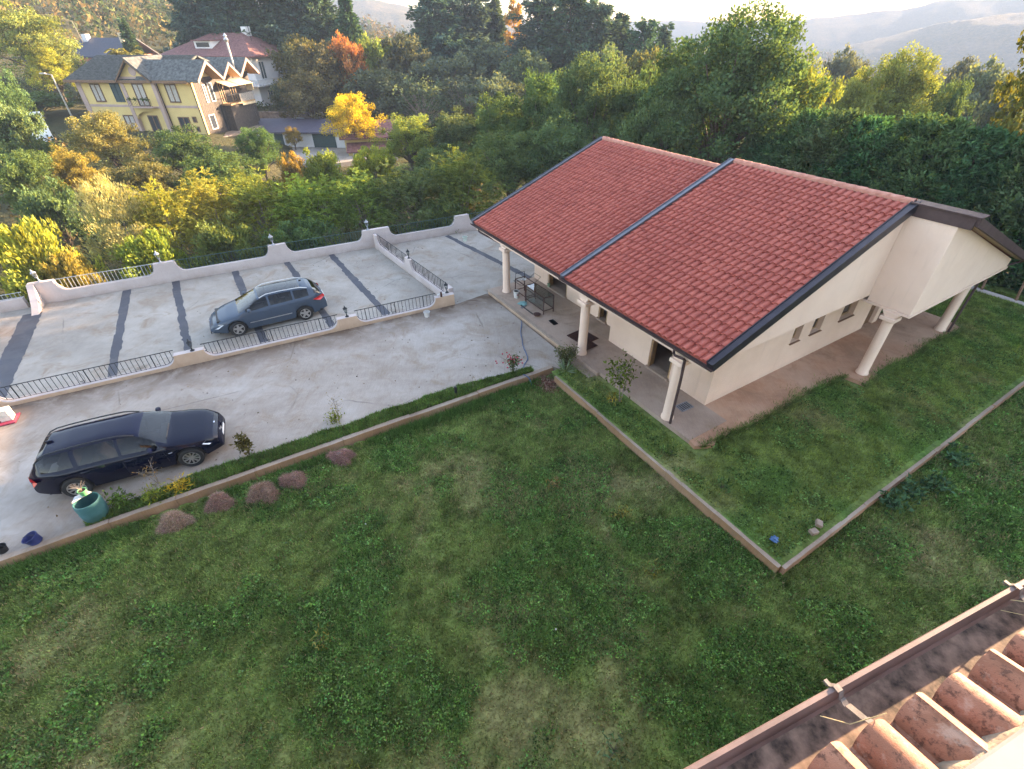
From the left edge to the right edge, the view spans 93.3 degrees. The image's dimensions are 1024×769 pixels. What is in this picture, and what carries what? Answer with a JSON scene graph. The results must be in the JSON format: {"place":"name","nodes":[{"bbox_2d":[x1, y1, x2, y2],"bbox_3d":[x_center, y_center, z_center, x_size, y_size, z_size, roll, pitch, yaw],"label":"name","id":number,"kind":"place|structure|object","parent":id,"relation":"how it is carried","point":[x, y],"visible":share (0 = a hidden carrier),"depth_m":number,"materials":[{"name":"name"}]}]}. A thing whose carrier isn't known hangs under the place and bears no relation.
{"place":"outdoors","nodes":[
{"label":"outdoors","id":0,"kind":"place"},
{"bbox_2d":[0,230,534,397],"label":"parking terrace","id":1,"kind":"structure","parent":0,"point":[71,335],"depth_m":22.75,"materials":[{"name":"concrete"}]},
{"bbox_2d":[0,311,42,397],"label":"asphalt strip","id":2,"kind":"object","parent":1,"relation":"on","point":[14,351],"visible":0.94,"depth_m":19.79,"materials":[{"name":"grey asphalt"}]},
{"bbox_2d":[0,292,454,406],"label":"parapet","id":3,"kind":"structure","parent":1,"relation":"on","point":[188,357],"depth_m":18.57,"materials":[{"name":"paint"}]},
{"bbox_2d":[26,211,482,303],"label":"parapet","id":4,"kind":"structure","parent":1,"relation":"on","point":[53,290],"depth_m":25.83,"materials":[{"name":"paint"}]},
{"bbox_2d":[209,277,326,335],"bbox_3d":[-10.755,-3.549,21.221,4.790,1.530,2.184,-19,41,-23],"label":"estate car","id":5,"kind":"object","parent":1,"relation":"on","point":[275,302],"visible":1,"depth_m":20.74,"materials":[{"name":"blue paint"}]},
{"bbox_2d":[373,234,453,293],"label":"cross parapet","id":6,"kind":"structure","parent":1,"relation":"on","point":[408,266],"depth_m":25.03,"materials":[{"name":"paint"}]},
{"bbox_2d":[0,293,567,555],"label":"driveway","id":7,"kind":"structure","parent":0,"point":[284,400],"depth_m":17.24,"materials":[{"name":"concrete"}]},
{"bbox_2d":[28,407,224,496],"bbox_3d":[-10.957,1.672,13.970,4.553,1.501,2.189,-15,39,-19],"label":"estate car","id":8,"kind":"object","parent":7,"relation":"on","point":[103,451],"visible":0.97,"depth_m":13.37,"materials":[{"name":"blue paint"}]},
{"bbox_2d":[0,365,552,567],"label":"lawn kerb","id":9,"kind":"structure","parent":7,"relation":"on","point":[173,502],"depth_m":13.94,"materials":[{"name":"concrete"}]},
{"bbox_2d":[81,366,533,525],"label":"verge grass","id":10,"kind":"structure","parent":7,"relation":"on","point":[226,469],"depth_m":14.95,"materials":[{"name":"green plant"}]},
{"bbox_2d":[258,0,535,37],"bbox_3d":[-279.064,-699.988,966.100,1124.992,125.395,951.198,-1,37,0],"label":"hill","id":11,"kind":"structure","parent":0,"point":[382,12],"depth_m":854.71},
{"bbox_2d":[0,0,1007,305],"bbox_3d":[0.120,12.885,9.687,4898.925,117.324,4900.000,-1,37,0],"label":"ground","id":12,"kind":"structure","parent":0,"point":[56,118],"depth_m":56.69,"materials":[{"name":"green plant"}]},
{"bbox_2d":[0,102,66,165],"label":"hillside tree","id":13,"kind":"object","parent":12,"relation":"on","point":[17,125],"visible":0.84,"depth_m":39.13,"materials":[{"name":"green plant"}]},
{"bbox_2d":[0,147,71,219],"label":"shaded tree","id":14,"kind":"object","parent":12,"relation":"on","point":[21,169],"visible":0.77,"depth_m":32.44,"materials":[{"name":"green plant"}]},
{"bbox_2d":[0,0,87,99],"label":"hillside tree","id":15,"kind":"object","parent":12,"relation":"on","point":[37,31],"visible":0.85,"depth_m":61.67,"materials":[{"name":"yellow plant"}]},
{"bbox_2d":[22,44,77,101],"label":"hillside tree","id":16,"kind":"object","parent":12,"relation":"on","point":[43,60],"visible":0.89,"depth_m":62.03,"materials":[{"name":"yellow plant"}]},
{"bbox_2d":[0,215,112,298],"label":"yellow bush","id":17,"kind":"object","parent":12,"relation":"on","point":[20,255],"visible":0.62,"depth_m":23.45,"materials":[{"name":"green plant"}]},
{"bbox_2d":[10,176,103,252],"bbox_3d":[-29.381,-10.677,31.576,4.955,5.319,3.848,-30,46,-33],"label":"dark bush","id":18,"kind":"object","parent":12,"relation":"on","point":[43,204],"visible":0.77,"depth_m":30.59,"materials":[{"name":"green plant"}]},
{"bbox_2d":[37,243,108,287],"bbox_3d":[-21.873,-4.867,24.294,2.340,4.051,3.014,19,41,24],"label":"orange bush","id":19,"kind":"object","parent":12,"relation":"on","point":[73,268],"visible":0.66,"depth_m":23.72,"materials":[{"name":"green plant"}]},
{"bbox_2d":[40,143,110,202],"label":"autumn tree","id":20,"kind":"object","parent":12,"relation":"on","point":[73,169],"visible":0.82,"depth_m":35.22,"materials":[{"name":"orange plant"}]},
{"bbox_2d":[58,109,156,184],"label":"autumn tree","id":21,"kind":"object","parent":12,"relation":"on","point":[100,136],"visible":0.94,"depth_m":41.12,"materials":[{"name":"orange plant"}]},
{"bbox_2d":[71,22,158,64],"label":"salmon house","id":22,"kind":"structure","parent":12,"relation":"on","point":[91,48],"depth_m":93.37,"materials":[{"name":"stone"}]},
{"bbox_2d":[68,172,176,264],"bbox_3d":[-21.956,-8.428,27.686,4.854,6.986,4.920,-28,45,-31],"label":"willow","id":23,"kind":"object","parent":12,"relation":"on","point":[101,206],"visible":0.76,"depth_m":26.37,"materials":[{"name":"yellow plant"}]},
{"bbox_2d":[96,153,191,211],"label":"autumn tree","id":24,"kind":"object","parent":12,"relation":"on","point":[140,174],"visible":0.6,"depth_m":34.70,"materials":[{"name":"green plant"}]},
{"bbox_2d":[106,227,207,279],"bbox_3d":[-19.626,-6.517,26.713,3.648,4.131,4.124,19,41,24],"label":"green bush","id":25,"kind":"object","parent":12,"relation":"on","point":[138,251],"visible":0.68,"depth_m":25.77,"materials":[{"name":"green plant"}]},
{"bbox_2d":[63,33,262,136],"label":"yellow house","id":26,"kind":"structure","parent":12,"relation":"on","point":[204,95],"depth_m":58.10,"materials":[{"name":"paint"}]},
{"bbox_2d":[123,176,207,264],"bbox_3d":[-19.817,-8.754,28.457,4.078,6.483,4.006,-17,40,-21],"label":"robinia","id":27,"kind":"object","parent":12,"relation":"on","point":[154,214],"visible":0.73,"depth_m":27.37,"materials":[{"name":"yellow plant"}]},
{"bbox_2d":[147,123,222,178],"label":"autumn tree","id":28,"kind":"object","parent":12,"relation":"on","point":[174,144],"visible":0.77,"depth_m":41.94,"materials":[{"name":"green plant"}]},
{"bbox_2d":[159,0,221,51],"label":"conifer","id":29,"kind":"object","parent":12,"relation":"on","point":[185,16],"visible":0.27,"depth_m":81.46,"materials":[{"name":"green plant"}]},
{"bbox_2d":[166,166,266,261],"bbox_3d":[-18.880,-10.421,30.837,5.002,6.722,6.108,26,44,31],"label":"robinia","id":30,"kind":"object","parent":12,"relation":"on","point":[213,201],"visible":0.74,"depth_m":29.24,"materials":[{"name":"yellow plant"}]},
{"bbox_2d":[171,149,263,209],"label":"shaded tree","id":31,"kind":"object","parent":12,"relation":"on","point":[220,166],"visible":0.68,"depth_m":37.47,"materials":[{"name":"green plant"}]},
{"bbox_2d":[159,11,286,105],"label":"white villa","id":32,"kind":"object","parent":12,"relation":"on","point":[248,47],"visible":0.43,"depth_m":79.02,"materials":[{"name":"brown tile"}]},
{"bbox_2d":[190,0,266,38],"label":"conifer","id":33,"kind":"object","parent":12,"relation":"on","point":[219,8],"visible":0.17,"depth_m":81.43,"materials":[{"name":"green plant"}]},
{"bbox_2d":[189,210,270,266],"bbox_3d":[-16.751,-8.088,29.003,4.598,4.286,3.570,-17,40,-21],"label":"green bush","id":34,"kind":"object","parent":12,"relation":"on","point":[217,238],"visible":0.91,"depth_m":28.03,"materials":[{"name":"green plant"}]},
{"bbox_2d":[209,165,297,247],"bbox_3d":[-16.308,-10.810,31.574,6.290,6.424,6.138,-30,46,-33],"label":"robinia","id":35,"kind":"object","parent":12,"relation":"on","point":[249,196],"visible":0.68,"depth_m":30.70,"materials":[{"name":"green plant"}]},
{"bbox_2d":[219,0,291,49],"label":"conifer","id":36,"kind":"object","parent":12,"relation":"on","point":[254,8],"visible":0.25,"depth_m":81.55,"materials":[{"name":"green plant"}]},
{"bbox_2d":[232,126,286,185],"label":"autumn tree","id":37,"kind":"object","parent":12,"relation":"on","point":[256,145],"visible":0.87,"depth_m":44.81,"materials":[{"name":"green plant"}]},
{"bbox_2d":[251,0,339,73],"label":"conifer","id":38,"kind":"object","parent":12,"relation":"on","point":[287,7],"visible":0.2,"depth_m":81.61,"materials":[{"name":"green plant"}]},
{"bbox_2d":[256,214,340,250],"bbox_3d":[-13.034,-8.482,29.861,5.174,3.363,4.577,-14,39,-17],"label":"dark bush","id":39,"kind":"object","parent":12,"relation":"on","point":[287,232],"visible":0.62,"depth_m":29.24,"materials":[{"name":"green plant"}]},
{"bbox_2d":[273,70,337,118],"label":"autumn tree","id":40,"kind":"object","parent":12,"relation":"on","point":[306,90],"visible":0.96,"depth_m":66.68,"materials":[{"name":"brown plant"}]},
{"bbox_2d":[252,118,358,147],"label":"garage","id":41,"kind":"structure","parent":12,"relation":"on","point":[308,129],"depth_m":63.90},
{"bbox_2d":[260,171,352,244],"bbox_3d":[-13.132,-11.086,32.267,6.329,5.817,6.442,16,40,21],"label":"robinia","id":42,"kind":"object","parent":12,"relation":"on","point":[302,205],"visible":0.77,"depth_m":30.72,"materials":[{"name":"green plant"}]},
{"bbox_2d":[285,0,340,97],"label":"conifer","id":43,"kind":"object","parent":12,"relation":"on","point":[325,9],"visible":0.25,"depth_m":82.30,"materials":[{"name":"green plant"}]},
{"bbox_2d":[290,39,356,106],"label":"autumn tree","id":44,"kind":"object","parent":12,"relation":"on","point":[319,58],"visible":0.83,"depth_m":71.46,"materials":[{"name":"green plant"}]},
{"bbox_2d":[301,146,347,195],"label":"laurel","id":45,"kind":"object","parent":12,"relation":"on","point":[324,164],"visible":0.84,"depth_m":43.96,"materials":[{"name":"green plant"}]},
{"bbox_2d":[327,29,369,96],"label":"red tree","id":46,"kind":"object","parent":12,"relation":"on","point":[346,47],"visible":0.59,"depth_m":72.56,"materials":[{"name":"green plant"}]},
{"bbox_2d":[319,91,386,138],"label":"golden tree","id":47,"kind":"object","parent":12,"relation":"on","point":[351,111],"visible":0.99,"depth_m":58.52,"materials":[{"name":"yellow plant"}]},
{"bbox_2d":[306,167,412,240],"bbox_3d":[-9.643,-11.461,32.277,6.648,6.081,5.443,7,38,10],"label":"robinia","id":48,"kind":"object","parent":12,"relation":"on","point":[340,188],"visible":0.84,"depth_m":31.02,"materials":[{"name":"green plant"}]},
{"bbox_2d":[341,145,401,188],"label":"yellow bush","id":49,"kind":"object","parent":12,"relation":"on","point":[375,156],"visible":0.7,"depth_m":46.25,"materials":[{"name":"green plant"}]},
{"bbox_2d":[339,65,424,119],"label":"autumn tree","id":50,"kind":"object","parent":12,"relation":"on","point":[381,83],"visible":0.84,"depth_m":68.55,"materials":[{"name":"green plant"}]},
{"bbox_2d":[374,32,431,107],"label":"autumn tree","id":51,"kind":"object","parent":12,"relation":"on","point":[404,53],"visible":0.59,"depth_m":79.41,"materials":[{"name":"green plant"}]},
{"bbox_2d":[368,112,439,171],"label":"oak","id":52,"kind":"object","parent":12,"relation":"on","point":[408,133],"visible":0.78,"depth_m":48.84,"materials":[{"name":"green plant"}]},
{"bbox_2d":[366,153,451,231],"bbox_3d":[-6.418,-12.074,32.754,6.902,6.461,6.736,19,41,24],"label":"robinia","id":53,"kind":"object","parent":12,"relation":"on","point":[413,183],"visible":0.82,"depth_m":31.20,"materials":[{"name":"green plant"}]},
{"bbox_2d":[388,73,459,128],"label":"bare tree","id":54,"kind":"object","parent":12,"relation":"on","point":[418,104],"visible":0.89,"depth_m":67.67,"materials":[{"name":"green plant"}]},
{"bbox_2d":[397,0,478,103],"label":"cedar","id":55,"kind":"object","parent":12,"relation":"on","point":[428,16],"visible":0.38,"depth_m":90.69,"materials":[{"name":"green plant"}]},
{"bbox_2d":[408,51,487,108],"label":"autumn tree","id":56,"kind":"object","parent":12,"relation":"on","point":[459,66],"visible":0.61,"depth_m":73.27,"materials":[{"name":"green plant"}]},
{"bbox_2d":[417,105,487,163],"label":"oak","id":57,"kind":"object","parent":12,"relation":"on","point":[460,128],"visible":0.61,"depth_m":47.12,"materials":[{"name":"green plant"}]},
{"bbox_2d":[0,71,907,304],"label":"undergrowth","id":58,"kind":"object","parent":12,"relation":"on","point":[55,140],"visible":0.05,"depth_m":47.28,"materials":[{"name":"green plant"}]},
{"bbox_2d":[416,144,509,215],"bbox_3d":[-3.135,-12.714,33.385,6.973,6.852,6.851,-25,43,-29],"label":"robinia","id":59,"kind":"object","parent":12,"relation":"on","point":[456,187],"visible":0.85,"depth_m":31.74,"materials":[{"name":"green plant"}]},
{"bbox_2d":[423,0,505,77],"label":"cedar","id":60,"kind":"object","parent":12,"relation":"on","point":[473,13],"visible":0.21,"depth_m":93.35,"materials":[{"name":"green plant"}]},
{"bbox_2d":[454,40,514,87],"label":"autumn tree","id":61,"kind":"object","parent":12,"relation":"on","point":[485,55],"visible":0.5,"depth_m":77.78,"materials":[{"name":"green plant"}]},
{"bbox_2d":[459,70,524,123],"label":"autumn tree","id":62,"kind":"object","parent":12,"relation":"on","point":[493,87],"visible":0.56,"depth_m":66.13,"materials":[{"name":"green plant"}]},
{"bbox_2d":[466,90,524,169],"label":"oak","id":63,"kind":"object","parent":12,"relation":"on","point":[497,109],"visible":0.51,"depth_m":44.93,"materials":[{"name":"green plant"}]},
{"bbox_2d":[471,123,549,195],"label":"oak","id":64,"kind":"object","parent":12,"relation":"on","point":[505,159],"visible":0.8,"depth_m":36.50,"materials":[{"name":"green plant"}]},
{"bbox_2d":[0,0,1023,136],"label":"woodland","id":65,"kind":"object","parent":12,"relation":"on","point":[135,13],"visible":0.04,"depth_m":121.48,"materials":[{"name":"green plant"}]},
{"bbox_2d":[496,47,556,115],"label":"autumn tree","id":66,"kind":"object","parent":12,"relation":"on","point":[519,64],"visible":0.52,"depth_m":72.39,"materials":[{"name":"green plant"}]},
{"bbox_2d":[502,66,561,161],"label":"oak","id":67,"kind":"object","parent":12,"relation":"on","point":[537,97],"visible":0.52,"depth_m":42.48,"materials":[{"name":"green plant"}]},
{"bbox_2d":[503,0,568,92],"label":"conifer","id":68,"kind":"object","parent":12,"relation":"on","point":[527,30],"visible":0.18,"depth_m":83.51,"materials":[{"name":"green plant"}]},
{"bbox_2d":[524,0,600,89],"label":"conifer","id":69,"kind":"object","parent":12,"relation":"on","point":[562,37],"visible":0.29,"depth_m":80.56,"materials":[{"name":"green plant"}]},
{"bbox_2d":[512,109,612,184],"bbox_3d":[3.737,-16.490,37.257,7.649,8.411,6.909,-3,37,-3],"label":"oak","id":70,"kind":"object","parent":12,"relation":"on","point":[566,138],"visible":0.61,"depth_m":35.45,"materials":[{"name":"green plant"}]},
{"bbox_2d":[530,42,641,151],"bbox_3d":[7.029,-21.591,41.462,10.738,12.769,10.176,10,38,13],"label":"oak","id":71,"kind":"object","parent":12,"relation":"on","point":[582,106],"visible":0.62,"depth_m":38.82,"materials":[{"name":"green plant"}]},
{"bbox_2d":[559,0,632,85],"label":"conifer","id":72,"kind":"object","parent":12,"relation":"on","point":[603,28],"visible":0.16,"depth_m":79.14,"materials":[{"name":"green plant"}]},
{"bbox_2d":[193,0,1023,98],"bbox_3d":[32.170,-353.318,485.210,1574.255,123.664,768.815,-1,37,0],"label":"distant woodland","id":73,"kind":"object","parent":12,"relation":"on","point":[818,56],"visible":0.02,"depth_m":577.56,"materials":[{"name":"green plant"}]},
{"bbox_2d":[623,16,665,69],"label":"conifer","id":74,"kind":"object","parent":12,"relation":"on","point":[647,34],"visible":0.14,"depth_m":78.69,"materials":[{"name":"green plant"}]},
{"bbox_2d":[616,93,704,158],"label":"oak","id":75,"kind":"object","parent":12,"relation":"on","point":[664,116],"visible":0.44,"depth_m":32.00,"materials":[{"name":"green plant"}]},
{"bbox_2d":[636,0,832,163],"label":"oak","id":76,"kind":"object","parent":12,"relation":"on","point":[746,101],"visible":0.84,"depth_m":30.29,"materials":[{"name":"green plant"}]},
{"bbox_2d":[761,106,843,172],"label":"cypress","id":77,"kind":"object","parent":12,"relation":"on","point":[786,151],"visible":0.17,"depth_m":28.90,"materials":[{"name":"green plant"}]},
{"bbox_2d":[770,43,845,128],"bbox_3d":[20.371,-17.997,35.548,5.034,11.632,5.574,5,37,8],"label":"oak","id":78,"kind":"object","parent":12,"relation":"on","point":[813,73],"visible":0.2,"depth_m":32.69,"materials":[{"name":"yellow plant"}]},
{"bbox_2d":[780,106,871,182],"bbox_3d":[18.676,-12.421,28.793,5.426,7.259,5.215,-6,37,-7],"label":"cypress","id":79,"kind":"object","parent":12,"relation":"on","point":[842,119],"visible":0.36,"depth_m":26.99,"materials":[{"name":"green plant"}]},
{"bbox_2d":[819,42,869,109],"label":"autumn tree","id":80,"kind":"object","parent":12,"relation":"on","point":[847,65],"visible":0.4,"depth_m":79.45,"materials":[{"name":"green plant"}]},
{"bbox_2d":[819,71,886,132],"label":"oak","id":81,"kind":"object","parent":12,"relation":"on","point":[852,97],"visible":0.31,"depth_m":42.09,"materials":[{"name":"green plant"}]},
{"bbox_2d":[805,113,906,187],"bbox_3d":[19.551,-11.656,27.930,5.284,7.197,5.234,6,37,8],"label":"cypress","id":82,"kind":"object","parent":12,"relation":"on","point":[878,123],"visible":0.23,"depth_m":26.07,"materials":[{"name":"green plant"}]},
{"bbox_2d":[830,40,952,171],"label":"oak","id":83,"kind":"object","parent":12,"relation":"on","point":[905,96],"visible":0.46,"depth_m":42.28,"materials":[{"name":"green plant"}]},
{"bbox_2d":[845,109,946,195],"bbox_3d":[21.028,-10.930,26.675,5.426,7.394,5.216,4,37,6],"label":"cypress","id":84,"kind":"object","parent":12,"relation":"on","point":[907,122],"visible":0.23,"depth_m":24.95,"materials":[{"name":"green plant"}]},
{"bbox_2d":[866,113,984,208],"bbox_3d":[21.038,-9.867,25.227,5.234,7.599,5.284,0,37,1],"label":"cypress","id":85,"kind":"object","parent":12,"relation":"on","point":[951,131],"visible":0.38,"depth_m":23.53,"materials":[{"name":"green plant"}]},
{"bbox_2d":[914,76,977,127],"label":"oak","id":86,"kind":"object","parent":12,"relation":"on","point":[954,107],"visible":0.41,"depth_m":43.07,"materials":[{"name":"green plant"}]},
{"bbox_2d":[904,121,1023,224],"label":"cypress","id":87,"kind":"object","parent":12,"relation":"on","point":[994,136],"visible":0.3,"depth_m":22.62,"materials":[{"name":"green plant"}]},
{"bbox_2d":[949,133,1023,264],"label":"cypress","id":88,"kind":"object","parent":12,"relation":"on","point":[1007,166],"visible":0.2,"depth_m":22.31,"materials":[{"name":"green plant"}]},
{"bbox_2d":[950,54,1023,124],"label":"autumn tree","id":89,"kind":"object","parent":12,"relation":"on","point":[981,89],"visible":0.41,"depth_m":62.50,"materials":[{"name":"green plant"}]},
{"bbox_2d":[971,141,1023,290],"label":"cypress","id":90,"kind":"object","parent":12,"relation":"on","point":[1006,202],"visible":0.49,"depth_m":21.36,"materials":[{"name":"green plant"}]},
{"bbox_2d":[984,30,1023,144],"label":"oak","id":91,"kind":"object","parent":12,"relation":"on","point":[1008,121],"visible":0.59,"depth_m":25.53,"materials":[{"name":"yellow plant"}]},
{"bbox_2d":[0,373,1023,768],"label":"lawn","id":92,"kind":"structure","parent":0,"point":[530,711],"depth_m":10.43,"materials":[{"name":"green plant"}]},
{"bbox_2d":[554,376,666,477],"bbox_3d":[3.006,1.347,15.910,0.106,0.680,5.438,-20,41,-24],"label":"garden edging","id":93,"kind":"object","parent":92,"relation":"on","point":[644,456],"visible":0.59,"depth_m":15.42,"materials":[{"name":"concrete"}]},
{"bbox_2d":[664,470,780,573],"bbox_3d":[5.371,3.646,12.813,0.122,0.692,3.588,-20,41,-24],"label":"garden edging","id":94,"kind":"object","parent":92,"relation":"on","point":[714,515],"visible":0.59,"depth_m":12.50,"materials":[{"name":"concrete"}]},
{"bbox_2d":[779,381,1023,574],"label":"garden edging","id":95,"kind":"object","parent":92,"relation":"on","point":[809,549],"visible":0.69,"depth_m":13.36,"materials":[{"name":"concrete"}]},
{"bbox_2d":[378,0,938,21],"label":"sky","id":96,"kind":"structure","parent":0,"point":[659,10],"materials":[{"name":"white"}]},
{"bbox_2d":[551,282,1023,565],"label":"lawn","id":97,"kind":"structure","parent":0,"point":[846,512],"depth_m":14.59,"materials":[{"name":"green plant"}]},
{"bbox_2d":[470,136,1023,448],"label":"bungalow","id":98,"kind":"object","parent":97,"relation":"on","point":[730,291],"visible":1,"depth_m":16.45,"materials":[{"name":"red tile"}]},
{"bbox_2d":[692,325,966,448],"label":"path edge grass","id":99,"kind":"structure","parent":97,"relation":"on","point":[878,374],"depth_m":16.85,"materials":[{"name":"green plant"}]},
{"bbox_2d":[684,579,1023,768],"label":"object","id":100,"kind":"structure","parent":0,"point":[949,694],"depth_m":1.67,"materials":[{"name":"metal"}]},
{"bbox_2d":[756,0,1023,53],"bbox_3d":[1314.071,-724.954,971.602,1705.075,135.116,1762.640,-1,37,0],"label":"hill","id":101,"kind":"structure","parent":0,"point":[831,33],"depth_m":1031.20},
{"bbox_2d":[821,13,1023,71],"bbox_3d":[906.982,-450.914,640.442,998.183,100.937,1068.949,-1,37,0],"label":"hill","id":102,"kind":"structure","parent":0,"point":[983,39],"depth_m":707.78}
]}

